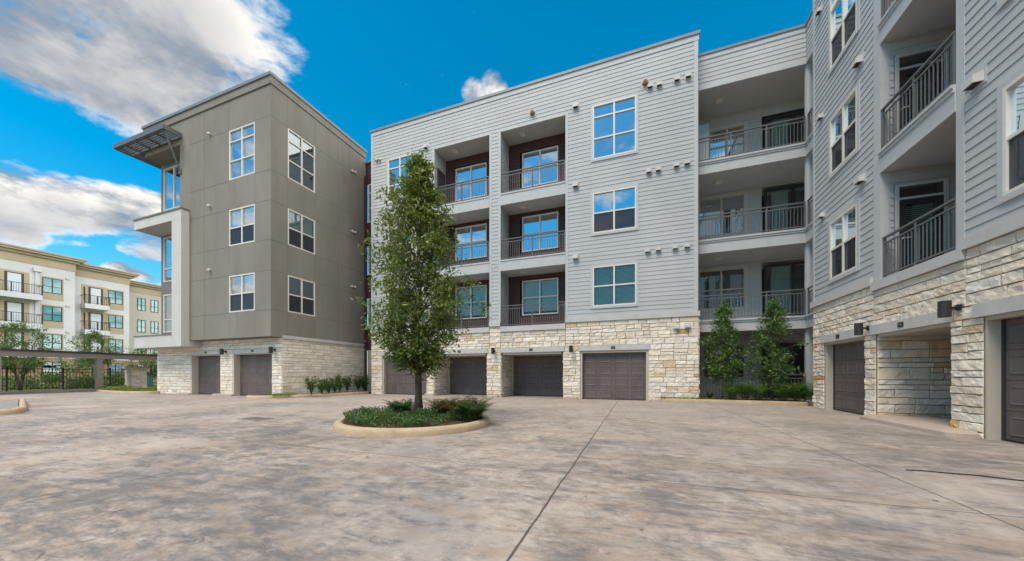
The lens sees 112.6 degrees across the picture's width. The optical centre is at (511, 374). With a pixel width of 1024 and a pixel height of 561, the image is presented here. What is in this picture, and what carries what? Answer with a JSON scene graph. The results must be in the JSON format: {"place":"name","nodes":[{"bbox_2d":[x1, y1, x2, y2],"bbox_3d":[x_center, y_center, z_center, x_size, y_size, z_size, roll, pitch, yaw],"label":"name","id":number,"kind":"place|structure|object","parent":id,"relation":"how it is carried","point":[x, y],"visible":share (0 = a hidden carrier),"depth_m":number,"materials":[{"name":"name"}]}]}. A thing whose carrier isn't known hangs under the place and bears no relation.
{"place":"outdoors","nodes":[
{"label":"outdoors","id":0,"kind":"place"},
{"bbox_2d":[1,382,156,390],"bbox_3d":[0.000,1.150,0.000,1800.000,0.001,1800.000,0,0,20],"label":"ground","id":1,"kind":"structure","parent":0,"point":[154,384],"depth_m":27.37,"materials":[{"name":"green plant"}]},
{"bbox_2d":[1,374,43,388],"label":"shrub","id":2,"kind":"object","parent":1,"relation":"on","point":[12,382],"visible":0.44,"depth_m":25.76,"materials":[{"name":"green plant"}]},
{"bbox_2d":[0,320,66,390],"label":"crepe myrtle","id":3,"kind":"object","parent":1,"relation":"on","point":[9,362],"visible":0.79,"depth_m":23.51,"materials":[{"name":"green plant"}]},
{"bbox_2d":[1,389,94,392],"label":"kerb","id":4,"kind":"structure","parent":1,"relation":"on","point":[32,391],"depth_m":21.33,"materials":[{"name":"concrete"}]},
{"bbox_2d":[1,367,125,390],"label":"iron fence","id":5,"kind":"object","parent":4,"relation":"on","point":[41,372],"visible":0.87,"depth_m":21.65,"materials":[{"name":"black metal"}]},
{"bbox_2d":[24,369,75,387],"bbox_3d":[-36.966,0.493,27.390,3.075,1.977,3.221,0,0,20],"label":"shrub","id":6,"kind":"object","parent":1,"relation":"on","point":[43,378],"visible":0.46,"depth_m":27.07,"materials":[{"name":"green plant"}]},
{"bbox_2d":[31,358,111,388],"bbox_3d":[-34.652,-0.059,27.179,4.187,2.926,3.840,0,0,-21],"label":"shrub","id":7,"kind":"object","parent":1,"relation":"on","point":[78,364],"visible":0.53,"depth_m":26.89,"materials":[{"name":"green plant"}]},
{"bbox_2d":[0,242,160,384],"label":"apartment building","id":8,"kind":"structure","parent":1,"relation":"on","point":[62,296],"depth_m":39.17,"materials":[{"name":"beige paint"}]},
{"bbox_2d":[4,271,23,292],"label":"balcony door","id":9,"kind":"structure","parent":8,"relation":"in","point":[9,276],"depth_m":35.60,"materials":[{"name":"white glass"}]},
{"bbox_2d":[4,301,23,322],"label":"balcony door","id":10,"kind":"structure","parent":8,"relation":"in","point":[14,307],"depth_m":35.60,"materials":[{"name":"white glass"}]},
{"bbox_2d":[4,331,23,348],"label":"balcony door","id":11,"kind":"structure","parent":8,"relation":"in","point":[19,334],"depth_m":35.87,"materials":[{"name":"white metal"}]},
{"bbox_2d":[42,362,61,381],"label":"window","id":12,"kind":"structure","parent":8,"relation":"in","point":[49,366],"depth_m":37.82,"materials":[{"name":"glass"}]},
{"bbox_2d":[41,276,63,301],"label":"window","id":13,"kind":"structure","parent":8,"relation":"in","point":[53,288],"depth_m":37.95,"materials":[{"name":"teal glass"}]},
{"bbox_2d":[41,304,63,328],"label":"window","id":14,"kind":"structure","parent":8,"relation":"in","point":[53,316],"depth_m":37.95,"materials":[{"name":"teal glass"}]},
{"bbox_2d":[41,333,63,350],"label":"window","id":15,"kind":"structure","parent":8,"relation":"in","point":[55,346],"depth_m":38.08,"materials":[{"name":"glass"}]},
{"bbox_2d":[88,287,102,304],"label":"balcony door","id":16,"kind":"structure","parent":8,"relation":"in","point":[96,292],"depth_m":41.98,"materials":[{"name":"white metal"}]},
{"bbox_2d":[88,312,102,330],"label":"balcony door","id":17,"kind":"structure","parent":8,"relation":"in","point":[98,317],"depth_m":41.94,"materials":[{"name":"white glass"}]},
{"bbox_2d":[107,289,123,310],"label":"window","id":18,"kind":"structure","parent":8,"relation":"in","point":[116,297],"depth_m":43.66,"materials":[{"name":"teal glass"}]},
{"bbox_2d":[107,313,123,334],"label":"window","id":19,"kind":"structure","parent":8,"relation":"in","point":[116,321],"depth_m":43.66,"materials":[{"name":"glass"}]},
{"bbox_2d":[107,338,123,352],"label":"window","id":20,"kind":"structure","parent":8,"relation":"in","point":[121,346],"depth_m":43.91,"materials":[{"name":"clear glass"}]},
{"bbox_2d":[108,363,122,374],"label":"window","id":21,"kind":"structure","parent":8,"relation":"in","point":[115,365],"depth_m":43.63,"materials":[{"name":"clear glass"}]},
{"bbox_2d":[137,298,145,310],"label":"window","id":22,"kind":"structure","parent":8,"relation":"in","point":[141,302],"depth_m":48.86,"materials":[{"name":"glass"}]},
{"bbox_2d":[137,319,145,332],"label":"window","id":23,"kind":"structure","parent":8,"relation":"in","point":[141,324],"depth_m":48.86,"materials":[{"name":"glass"}]},
{"bbox_2d":[150,300,157,312],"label":"window","id":24,"kind":"structure","parent":8,"relation":"in","point":[153,303],"depth_m":50.19,"materials":[{"name":"glass"}]},
{"bbox_2d":[150,321,157,333],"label":"window","id":25,"kind":"structure","parent":8,"relation":"in","point":[153,324],"depth_m":50.19,"materials":[{"name":"glass"}]},
{"bbox_2d":[67,373,106,388],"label":"shrub","id":26,"kind":"object","parent":1,"relation":"on","point":[88,380],"visible":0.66,"depth_m":25.53,"materials":[{"name":"green plant"}]},
{"bbox_2d":[65,330,124,374],"bbox_3d":[-35.959,-1.408,29.488,3.346,5.089,3.687,0,0,20],"label":"crepe myrtle","id":27,"kind":"object","parent":1,"relation":"on","point":[88,337],"visible":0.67,"depth_m":29.36,"materials":[{"name":"green plant"}]},
{"bbox_2d":[86,370,124,385],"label":"shrub","id":28,"kind":"object","parent":1,"relation":"on","point":[112,378],"visible":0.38,"depth_m":28.15,"materials":[{"name":"green plant"}]},
{"bbox_2d":[118,346,157,378],"bbox_3d":[-34.956,-1.262,32.837,3.406,4.804,3.442,0,0,-39],"label":"crepe myrtle","id":29,"kind":"object","parent":1,"relation":"on","point":[146,363],"visible":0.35,"depth_m":32.38,"materials":[{"name":"green plant"}]},
{"bbox_2d":[113,71,366,395],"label":"apartment building","id":30,"kind":"structure","parent":0,"point":[256,224],"depth_m":17.70,"materials":[{"name":"grey paint"}]},
{"bbox_2d":[163,294,171,332],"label":"window","id":31,"kind":"structure","parent":30,"relation":"in","point":[167,299],"depth_m":19.94,"materials":[{"name":"glass"}]},
{"bbox_2d":[163,236,171,281],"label":"window","id":32,"kind":"structure","parent":30,"relation":"in","point":[167,241],"depth_m":19.94,"materials":[{"name":"glass"}]},
{"bbox_2d":[163,164,179,210],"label":"window","id":33,"kind":"structure","parent":30,"relation":"in","point":[171,176],"depth_m":19.81,"materials":[{"name":"glass"}]},
{"bbox_2d":[199,356,219,394],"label":"garage door","id":34,"kind":"structure","parent":30,"relation":"in","point":[209,366],"depth_m":18.78,"materials":[{"name":"paint"}]},
{"bbox_2d":[229,272,254,312],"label":"window","id":35,"kind":"structure","parent":30,"relation":"in","point":[241,287],"depth_m":16.60,"materials":[{"name":"glass"}]},
{"bbox_2d":[229,204,254,245],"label":"window","id":36,"kind":"structure","parent":30,"relation":"in","point":[242,219],"depth_m":16.60,"materials":[{"name":"glass"}]},
{"bbox_2d":[229,122,254,179],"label":"window","id":37,"kind":"structure","parent":30,"relation":"in","point":[241,139],"depth_m":16.61,"materials":[{"name":"glass"}]},
{"bbox_2d":[240,354,271,395],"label":"garage door","id":38,"kind":"structure","parent":30,"relation":"in","point":[255,370],"depth_m":17.50,"materials":[{"name":"paint"}]},
{"bbox_2d":[288,275,314,316],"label":"window","id":39,"kind":"structure","parent":30,"relation":"in","point":[301,292],"depth_m":17.66,"materials":[{"name":"glass"}]},
{"bbox_2d":[288,208,314,254],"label":"window","id":40,"kind":"structure","parent":30,"relation":"in","point":[301,229],"depth_m":17.50,"materials":[{"name":"glass"}]},
{"bbox_2d":[288,128,314,192],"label":"window","id":41,"kind":"structure","parent":30,"relation":"in","point":[301,154],"depth_m":17.92,"materials":[{"name":"glass"}]},
{"bbox_2d":[0,0,812,325],"label":"sky","id":42,"kind":"structure","parent":0,"point":[79,79],"materials":[{"name":"blue"}]},
{"bbox_2d":[0,391,1023,560],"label":"driveway","id":43,"kind":"structure","parent":0,"point":[91,476],"depth_m":3.46,"materials":[{"name":"concrete"}]},
{"bbox_2d":[0,400,17,408],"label":"tarmac top","id":44,"kind":"structure","parent":43,"relation":"on","point":[7,404],"depth_m":11.33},
{"bbox_2d":[0,399,27,414],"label":"kerb","id":45,"kind":"structure","parent":43,"relation":"on","point":[22,408],"depth_m":9.87,"materials":[{"name":"concrete"}]},
{"bbox_2d":[0,348,156,394],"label":"carport","id":46,"kind":"object","parent":43,"relation":"on","point":[98,357],"visible":0.43,"depth_m":21.50,"materials":[{"name":"metal"}]},
{"bbox_2d":[96,389,159,393],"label":"kerb","id":47,"kind":"structure","parent":43,"relation":"on","point":[130,392],"depth_m":19.68,"materials":[{"name":"concrete"}]},
{"bbox_2d":[122,366,149,387],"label":"stone pillar","id":48,"kind":"structure","parent":43,"relation":"on","point":[135,376],"depth_m":24.90,"materials":[{"name":"stone"}]},
{"bbox_2d":[245,392,368,398],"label":"kerb","id":49,"kind":"structure","parent":43,"relation":"on","point":[298,396],"depth_m":16.48,"materials":[{"name":"concrete"}]},
{"bbox_2d":[257,390,370,395],"bbox_3d":[-9.936,1.013,18.301,1.989,0.025,6.594,0,0,32],"label":"gravel bed","id":50,"kind":"object","parent":43,"relation":"on","point":[331,392],"visible":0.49,"depth_m":18.80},
{"bbox_2d":[302,376,319,394],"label":"shrub","id":51,"kind":"object","parent":50,"relation":"on","point":[310,386],"visible":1,"depth_m":16.33,"materials":[{"name":"green plant"}]},
{"bbox_2d":[315,378,328,393],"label":"shrub","id":52,"kind":"object","parent":50,"relation":"on","point":[321,387],"visible":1,"depth_m":17.18,"materials":[{"name":"green plant"}]},
{"bbox_2d":[333,411,490,437],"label":"kerb","id":53,"kind":"structure","parent":43,"relation":"on","point":[339,427],"depth_m":6.21,"materials":[{"name":"concrete"}]},
{"bbox_2d":[343,412,482,427],"bbox_3d":[-2.153,0.982,7.680,3.020,0.088,3.020,0,0,20],"label":"mulch bed","id":54,"kind":"object","parent":53,"relation":"in","point":[453,422],"visible":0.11,"depth_m":6.85,"materials":[{"name":"brown soil"}]},
{"bbox_2d":[381,398,425,412],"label":"fern clump","id":55,"kind":"object","parent":54,"relation":"on","point":[408,404],"visible":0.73,"depth_m":8.22,"materials":[{"name":"green plant"}]},
{"bbox_2d":[342,404,482,427],"bbox_3d":[-2.330,0.887,7.401,2.969,0.337,2.368,0,0,33],"label":"ground cover","id":56,"kind":"object","parent":54,"relation":"on","point":[374,416],"visible":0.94,"depth_m":6.97,"materials":[{"name":"green plant"}]},
{"bbox_2d":[350,149,490,414],"bbox_3d":[-2.156,-2.116,7.994,2.841,6.222,3.098,0,0,-36],"label":"island tree","id":57,"kind":"object","parent":54,"relation":"on","point":[419,213],"visible":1,"depth_m":7.68,"materials":[{"name":"green plant"}]},
{"bbox_2d":[418,397,461,413],"bbox_3d":[-1.641,0.744,8.074,1.309,0.390,1.154,0,0,20],"label":"fern clump","id":58,"kind":"object","parent":54,"relation":"on","point":[437,404],"visible":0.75,"depth_m":7.86,"materials":[{"name":"green plant"}]},
{"bbox_2d":[442,399,475,414],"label":"fern clump","id":59,"kind":"object","parent":54,"relation":"on","point":[449,405],"visible":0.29,"depth_m":7.73,"materials":[{"name":"green plant"}]},
{"bbox_2d":[451,395,493,409],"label":"fern clump","id":60,"kind":"object","parent":54,"relation":"on","point":[472,400],"visible":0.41,"depth_m":7.59,"materials":[{"name":"green plant"}]},
{"bbox_2d":[450,401,495,417],"bbox_3d":[-0.875,0.773,7.374,1.004,0.346,1.041,0,0,20],"label":"fern clump","id":61,"kind":"object","parent":54,"relation":"on","point":[464,409],"visible":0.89,"depth_m":7.22,"materials":[{"name":"green plant"}]},
{"bbox_2d":[267,393,800,401],"bbox_3d":[-0.370,0.973,14.532,22.216,0.198,1.227,0,0,9],"label":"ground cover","id":62,"kind":"object","parent":43,"relation":"on","point":[280,394],"visible":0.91,"depth_m":13.48,"materials":[{"name":"green plant"}]},
{"bbox_2d":[364,8,859,403],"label":"apartment building","id":63,"kind":"structure","parent":43,"relation":"on","point":[627,224],"depth_m":15.12,"materials":[{"name":"paint"}]},
{"bbox_2d":[368,184,370,222],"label":"window","id":64,"kind":"structure","parent":63,"relation":"in","point":[369,186],"depth_m":21.34,"materials":[{"name":"plastic"}]},
{"bbox_2d":[367,350,371,390],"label":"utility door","id":65,"kind":"structure","parent":63,"relation":"in","point":[369,358],"depth_m":21.30,"materials":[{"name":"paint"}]},
{"bbox_2d":[386,226,413,262],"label":"window","id":66,"kind":"structure","parent":63,"relation":"in","point":[392,238],"depth_m":18.78,"materials":[{"name":"plastic"}]},
{"bbox_2d":[386,152,413,204],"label":"window","id":67,"kind":"structure","parent":63,"relation":"in","point":[393,168],"depth_m":18.74,"materials":[{"name":"glass"}]},
{"bbox_2d":[386,357,425,394],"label":"garage door","id":68,"kind":"structure","parent":63,"relation":"in","point":[402,383],"depth_m":18.88,"materials":[{"name":"paint"}]},
{"bbox_2d":[437,168,444,204],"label":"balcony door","id":69,"kind":"structure","parent":63,"relation":"in","point":[440,176],"depth_m":18.44,"materials":[{"name":"brown glass"}]},
{"bbox_2d":[450,357,486,394],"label":"garage door","id":70,"kind":"structure","parent":63,"relation":"in","point":[468,375],"depth_m":18.83,"materials":[{"name":"paint"}]},
{"bbox_2d":[455,285,486,320],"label":"window","id":71,"kind":"structure","parent":63,"relation":"in","point":[480,294],"depth_m":18.53,"materials":[{"name":"glass"}]},
{"bbox_2d":[455,223,486,261],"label":"window","id":72,"kind":"structure","parent":63,"relation":"in","point":[472,234],"depth_m":18.36,"materials":[{"name":"glass"}]},
{"bbox_2d":[455,162,486,201],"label":"window","id":73,"kind":"structure","parent":63,"relation":"in","point":[476,171],"depth_m":18.36,"materials":[{"name":"glass"}]},
{"bbox_2d":[514,355,562,395],"bbox_3d":[1.443,0.088,17.547,2.870,2.055,0.096,0,0,20],"label":"garage door","id":74,"kind":"structure","parent":63,"relation":"in","point":[533,375],"depth_m":17.54,"materials":[{"name":"paint"}]},
{"bbox_2d":[522,211,558,252],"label":"window","id":75,"kind":"structure","parent":63,"relation":"in","point":[547,222],"depth_m":17.05,"materials":[{"name":"glass"}]},
{"bbox_2d":[522,145,558,188],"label":"window","id":76,"kind":"structure","parent":63,"relation":"in","point":[551,154],"depth_m":17.05,"materials":[{"name":"glass"}]},
{"bbox_2d":[522,278,560,316],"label":"window","id":77,"kind":"structure","parent":63,"relation":"in","point":[541,290],"depth_m":17.26,"materials":[{"name":"glass"}]},
{"bbox_2d":[583,352,645,399],"bbox_3d":[4.463,0.088,15.011,2.660,2.055,0.096,0,0,20],"label":"garage door","id":78,"kind":"structure","parent":63,"relation":"in","point":[612,376],"depth_m":14.97,"materials":[{"name":"paint"}]},
{"bbox_2d":[591,260,638,308],"bbox_3d":[4.549,-3.855,15.130,2.000,1.950,0.834,0,0,20],"label":"window","id":79,"kind":"structure","parent":63,"relation":"in","point":[615,284],"depth_m":14.93,"materials":[{"name":"glass"}]},
{"bbox_2d":[591,183,638,235],"bbox_3d":[4.424,-7.090,14.787,2.000,1.980,0.104,0,0,20],"label":"window","id":80,"kind":"structure","parent":63,"relation":"in","point":[614,209],"depth_m":14.76,"materials":[{"name":"glass"}]},
{"bbox_2d":[591,92,638,162],"bbox_3d":[4.424,-10.645,14.787,2.000,2.570,0.104,0,0,20],"label":"window","id":81,"kind":"structure","parent":63,"relation":"in","point":[614,121],"depth_m":14.76,"materials":[{"name":"glass"}]},
{"bbox_2d":[698,190,747,239],"bbox_3d":[9.548,-7.205,15.582,2.045,1.950,0.104,0,0,20],"label":"window","id":82,"kind":"structure","parent":63,"relation":"in","point":[736,201],"depth_m":15.55,"materials":[{"name":"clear glass"}]},
{"bbox_2d":[698,265,747,311],"bbox_3d":[9.672,-3.880,15.925,2.045,2.000,0.834,0,0,20],"label":"window","id":83,"kind":"structure","parent":63,"relation":"in","point":[743,269],"depth_m":15.56,"materials":[{"name":"grey glass"}]},
{"bbox_2d":[700,342,747,379],"bbox_3d":[9.757,-0.580,15.894,1.865,1.700,0.834,0,0,20],"label":"window","id":84,"kind":"structure","parent":63,"relation":"in","point":[745,345],"depth_m":15.57,"materials":[{"name":"grey glass"}]},
{"bbox_2d":[709,121,747,159],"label":"window","id":85,"kind":"structure","parent":63,"relation":"in","point":[736,140],"depth_m":15.46,"materials":[{"name":"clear glass"}]},
{"bbox_2d":[762,110,804,149],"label":"sliding door","id":86,"kind":"structure","parent":63,"relation":"in","point":[793,126],"depth_m":14.96,"materials":[{"name":"black glass"}]},
{"bbox_2d":[762,183,804,232],"bbox_3d":[12.170,-6.820,14.923,2.083,2.560,0.630,0,0,20],"label":"sliding door","id":87,"kind":"structure","parent":63,"relation":"in","point":[782,197],"depth_m":14.98,"materials":[{"name":"black glass"}]},
{"bbox_2d":[762,261,804,316],"bbox_3d":[12.170,-3.515,14.923,2.083,2.570,0.630,0,0,20],"label":"sliding door","id":88,"kind":"structure","parent":63,"relation":"in","point":[791,277],"depth_m":14.96,"materials":[{"name":"black glass"}]},
{"bbox_2d":[762,343,804,397],"bbox_3d":[12.170,-0.155,14.923,2.083,2.350,0.630,0,0,20],"label":"sliding door","id":89,"kind":"structure","parent":63,"relation":"in","point":[799,360],"depth_m":15.02,"materials":[{"name":"black glass"}]},
{"bbox_2d":[655,398,807,405],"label":"kerb","id":90,"kind":"structure","parent":43,"relation":"on","point":[789,403],"depth_m":12.88,"materials":[{"name":"concrete"}]},
{"bbox_2d":[712,398,810,402],"bbox_3d":[8.480,1.000,13.504,5.100,0.044,1.420,0,0,20],"label":"mulch bed","id":91,"kind":"object","parent":43,"relation":"on","point":[763,400],"visible":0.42,"depth_m":13.14,"materials":[{"name":"brown soil"}]},
{"bbox_2d":[697,302,760,398],"bbox_3d":[8.344,-0.928,13.387,2.386,3.897,1.678,0,0,20],"label":"young tree","id":92,"kind":"object","parent":91,"relation":"on","point":[722,309],"visible":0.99,"depth_m":13.40,"materials":[{"name":"green plant"}]},
{"bbox_2d":[718,383,742,398],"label":"fern clump","id":93,"kind":"object","parent":91,"relation":"on","point":[729,392],"visible":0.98,"depth_m":13.08,"materials":[{"name":"green plant"}]},
{"bbox_2d":[732,381,759,398],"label":"fern clump","id":94,"kind":"object","parent":91,"relation":"on","point":[745,392],"visible":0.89,"depth_m":12.93,"materials":[{"name":"green plant"}]},
{"bbox_2d":[748,383,773,398],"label":"fern clump","id":95,"kind":"object","parent":91,"relation":"on","point":[759,392],"visible":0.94,"depth_m":12.73,"materials":[{"name":"green plant"}]},
{"bbox_2d":[739,297,810,400],"bbox_3d":[9.861,-0.963,12.990,1.728,3.968,2.068,0,0,9],"label":"young tree","id":96,"kind":"object","parent":91,"relation":"on","point":[774,321],"visible":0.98,"depth_m":12.84,"materials":[{"name":"green plant"}]},
{"bbox_2d":[770,382,796,399],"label":"fern clump","id":97,"kind":"object","parent":91,"relation":"on","point":[781,392],"visible":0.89,"depth_m":12.51,"materials":[{"name":"green plant"}]},
{"bbox_2d":[779,381,810,399],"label":"fern clump","id":98,"kind":"object","parent":91,"relation":"on","point":[794,394],"visible":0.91,"depth_m":12.28,"materials":[{"name":"green plant"}]},
{"bbox_2d":[796,382,813,400],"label":"fern clump","id":99,"kind":"object","parent":91,"relation":"on","point":[806,396],"visible":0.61,"depth_m":12.11,"materials":[{"name":"green plant"}]},
{"bbox_2d":[810,0,1023,443],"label":"apartment building","id":100,"kind":"structure","parent":43,"relation":"on","point":[918,199],"depth_m":7.94,"materials":[{"name":"paint"}]},
{"bbox_2d":[828,197,860,283],"bbox_3d":[9.569,-3.755,9.835,0.104,1.950,1.570,0,0,20],"label":"window","id":101,"kind":"structure","parent":100,"relation":"in","point":[844,236],"depth_m":9.80,"materials":[{"name":"plastic"}]},
{"bbox_2d":[828,79,860,180],"bbox_3d":[9.569,-6.930,9.835,0.104,1.900,1.570,0,0,20],"label":"window","id":102,"kind":"structure","parent":100,"relation":"in","point":[844,129],"depth_m":9.80,"materials":[{"name":"plastic"}]},
{"bbox_2d":[828,0,862,76],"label":"window","id":103,"kind":"structure","parent":100,"relation":"in","point":[844,16],"depth_m":10.00,"materials":[{"name":"glass"}]},
{"bbox_2d":[834,341,864,414],"bbox_3d":[9.812,0.103,9.789,0.096,2.025,1.880,0,0,20],"label":"garage door","id":104,"kind":"structure","parent":100,"relation":"in","point":[849,357],"depth_m":9.90,"materials":[{"name":"paint"}]},
{"bbox_2d":[899,184,943,270],"bbox_3d":[9.716,-3.430,8.186,0.940,2.260,0.370,0,0,20],"label":"balcony door","id":105,"kind":"structure","parent":100,"relation":"in","point":[910,210],"depth_m":8.18,"materials":[{"name":"black glass"}]},
{"bbox_2d":[899,55,943,129],"bbox_3d":[9.716,-6.540,8.186,0.940,2.260,0.370,0,0,20],"label":"balcony door","id":106,"kind":"structure","parent":100,"relation":"in","point":[904,75],"depth_m":8.19,"materials":[{"name":"black glass"}]},
{"bbox_2d":[996,0,1009,11],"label":"window","id":107,"kind":"structure","parent":100,"relation":"in","point":[1000,4],"depth_m":5.57,"materials":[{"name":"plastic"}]},
{"bbox_2d":[996,66,1023,205],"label":"window","id":108,"kind":"structure","parent":100,"relation":"in","point":[1009,94],"depth_m":5.46,"materials":[{"name":"plastic"}]},
{"bbox_2d":[1005,318,1023,443],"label":"garage door","id":109,"kind":"structure","parent":100,"relation":"in","point":[1014,327],"depth_m":5.57,"materials":[{"name":"paint"}]},
{"bbox_2d":[859,415,981,438],"bbox_3d":[9.569,1.065,6.818,2.920,0.130,2.720,0,0,20],"label":"apron","id":110,"kind":"object","parent":43,"relation":"on","point":[939,426],"visible":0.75,"depth_m":6.99,"materials":[{"name":"concrete"}]},
{"bbox_2d":[906,469,1023,480],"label":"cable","id":111,"kind":"object","parent":43,"relation":"on","point":[965,474],"visible":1,"depth_m":3.79,"materials":[{"name":"black rubber"}]},
{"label":"mulch bed","id":112,"kind":"structure","parent":43,"relation":"on","visible":0},
{"bbox_2d":[97,385,156,390],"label":"ground cover","id":113,"kind":"object","parent":112,"relation":"on","point":[124,388],"visible":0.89,"depth_m":20.96,"materials":[{"name":"green plant"}]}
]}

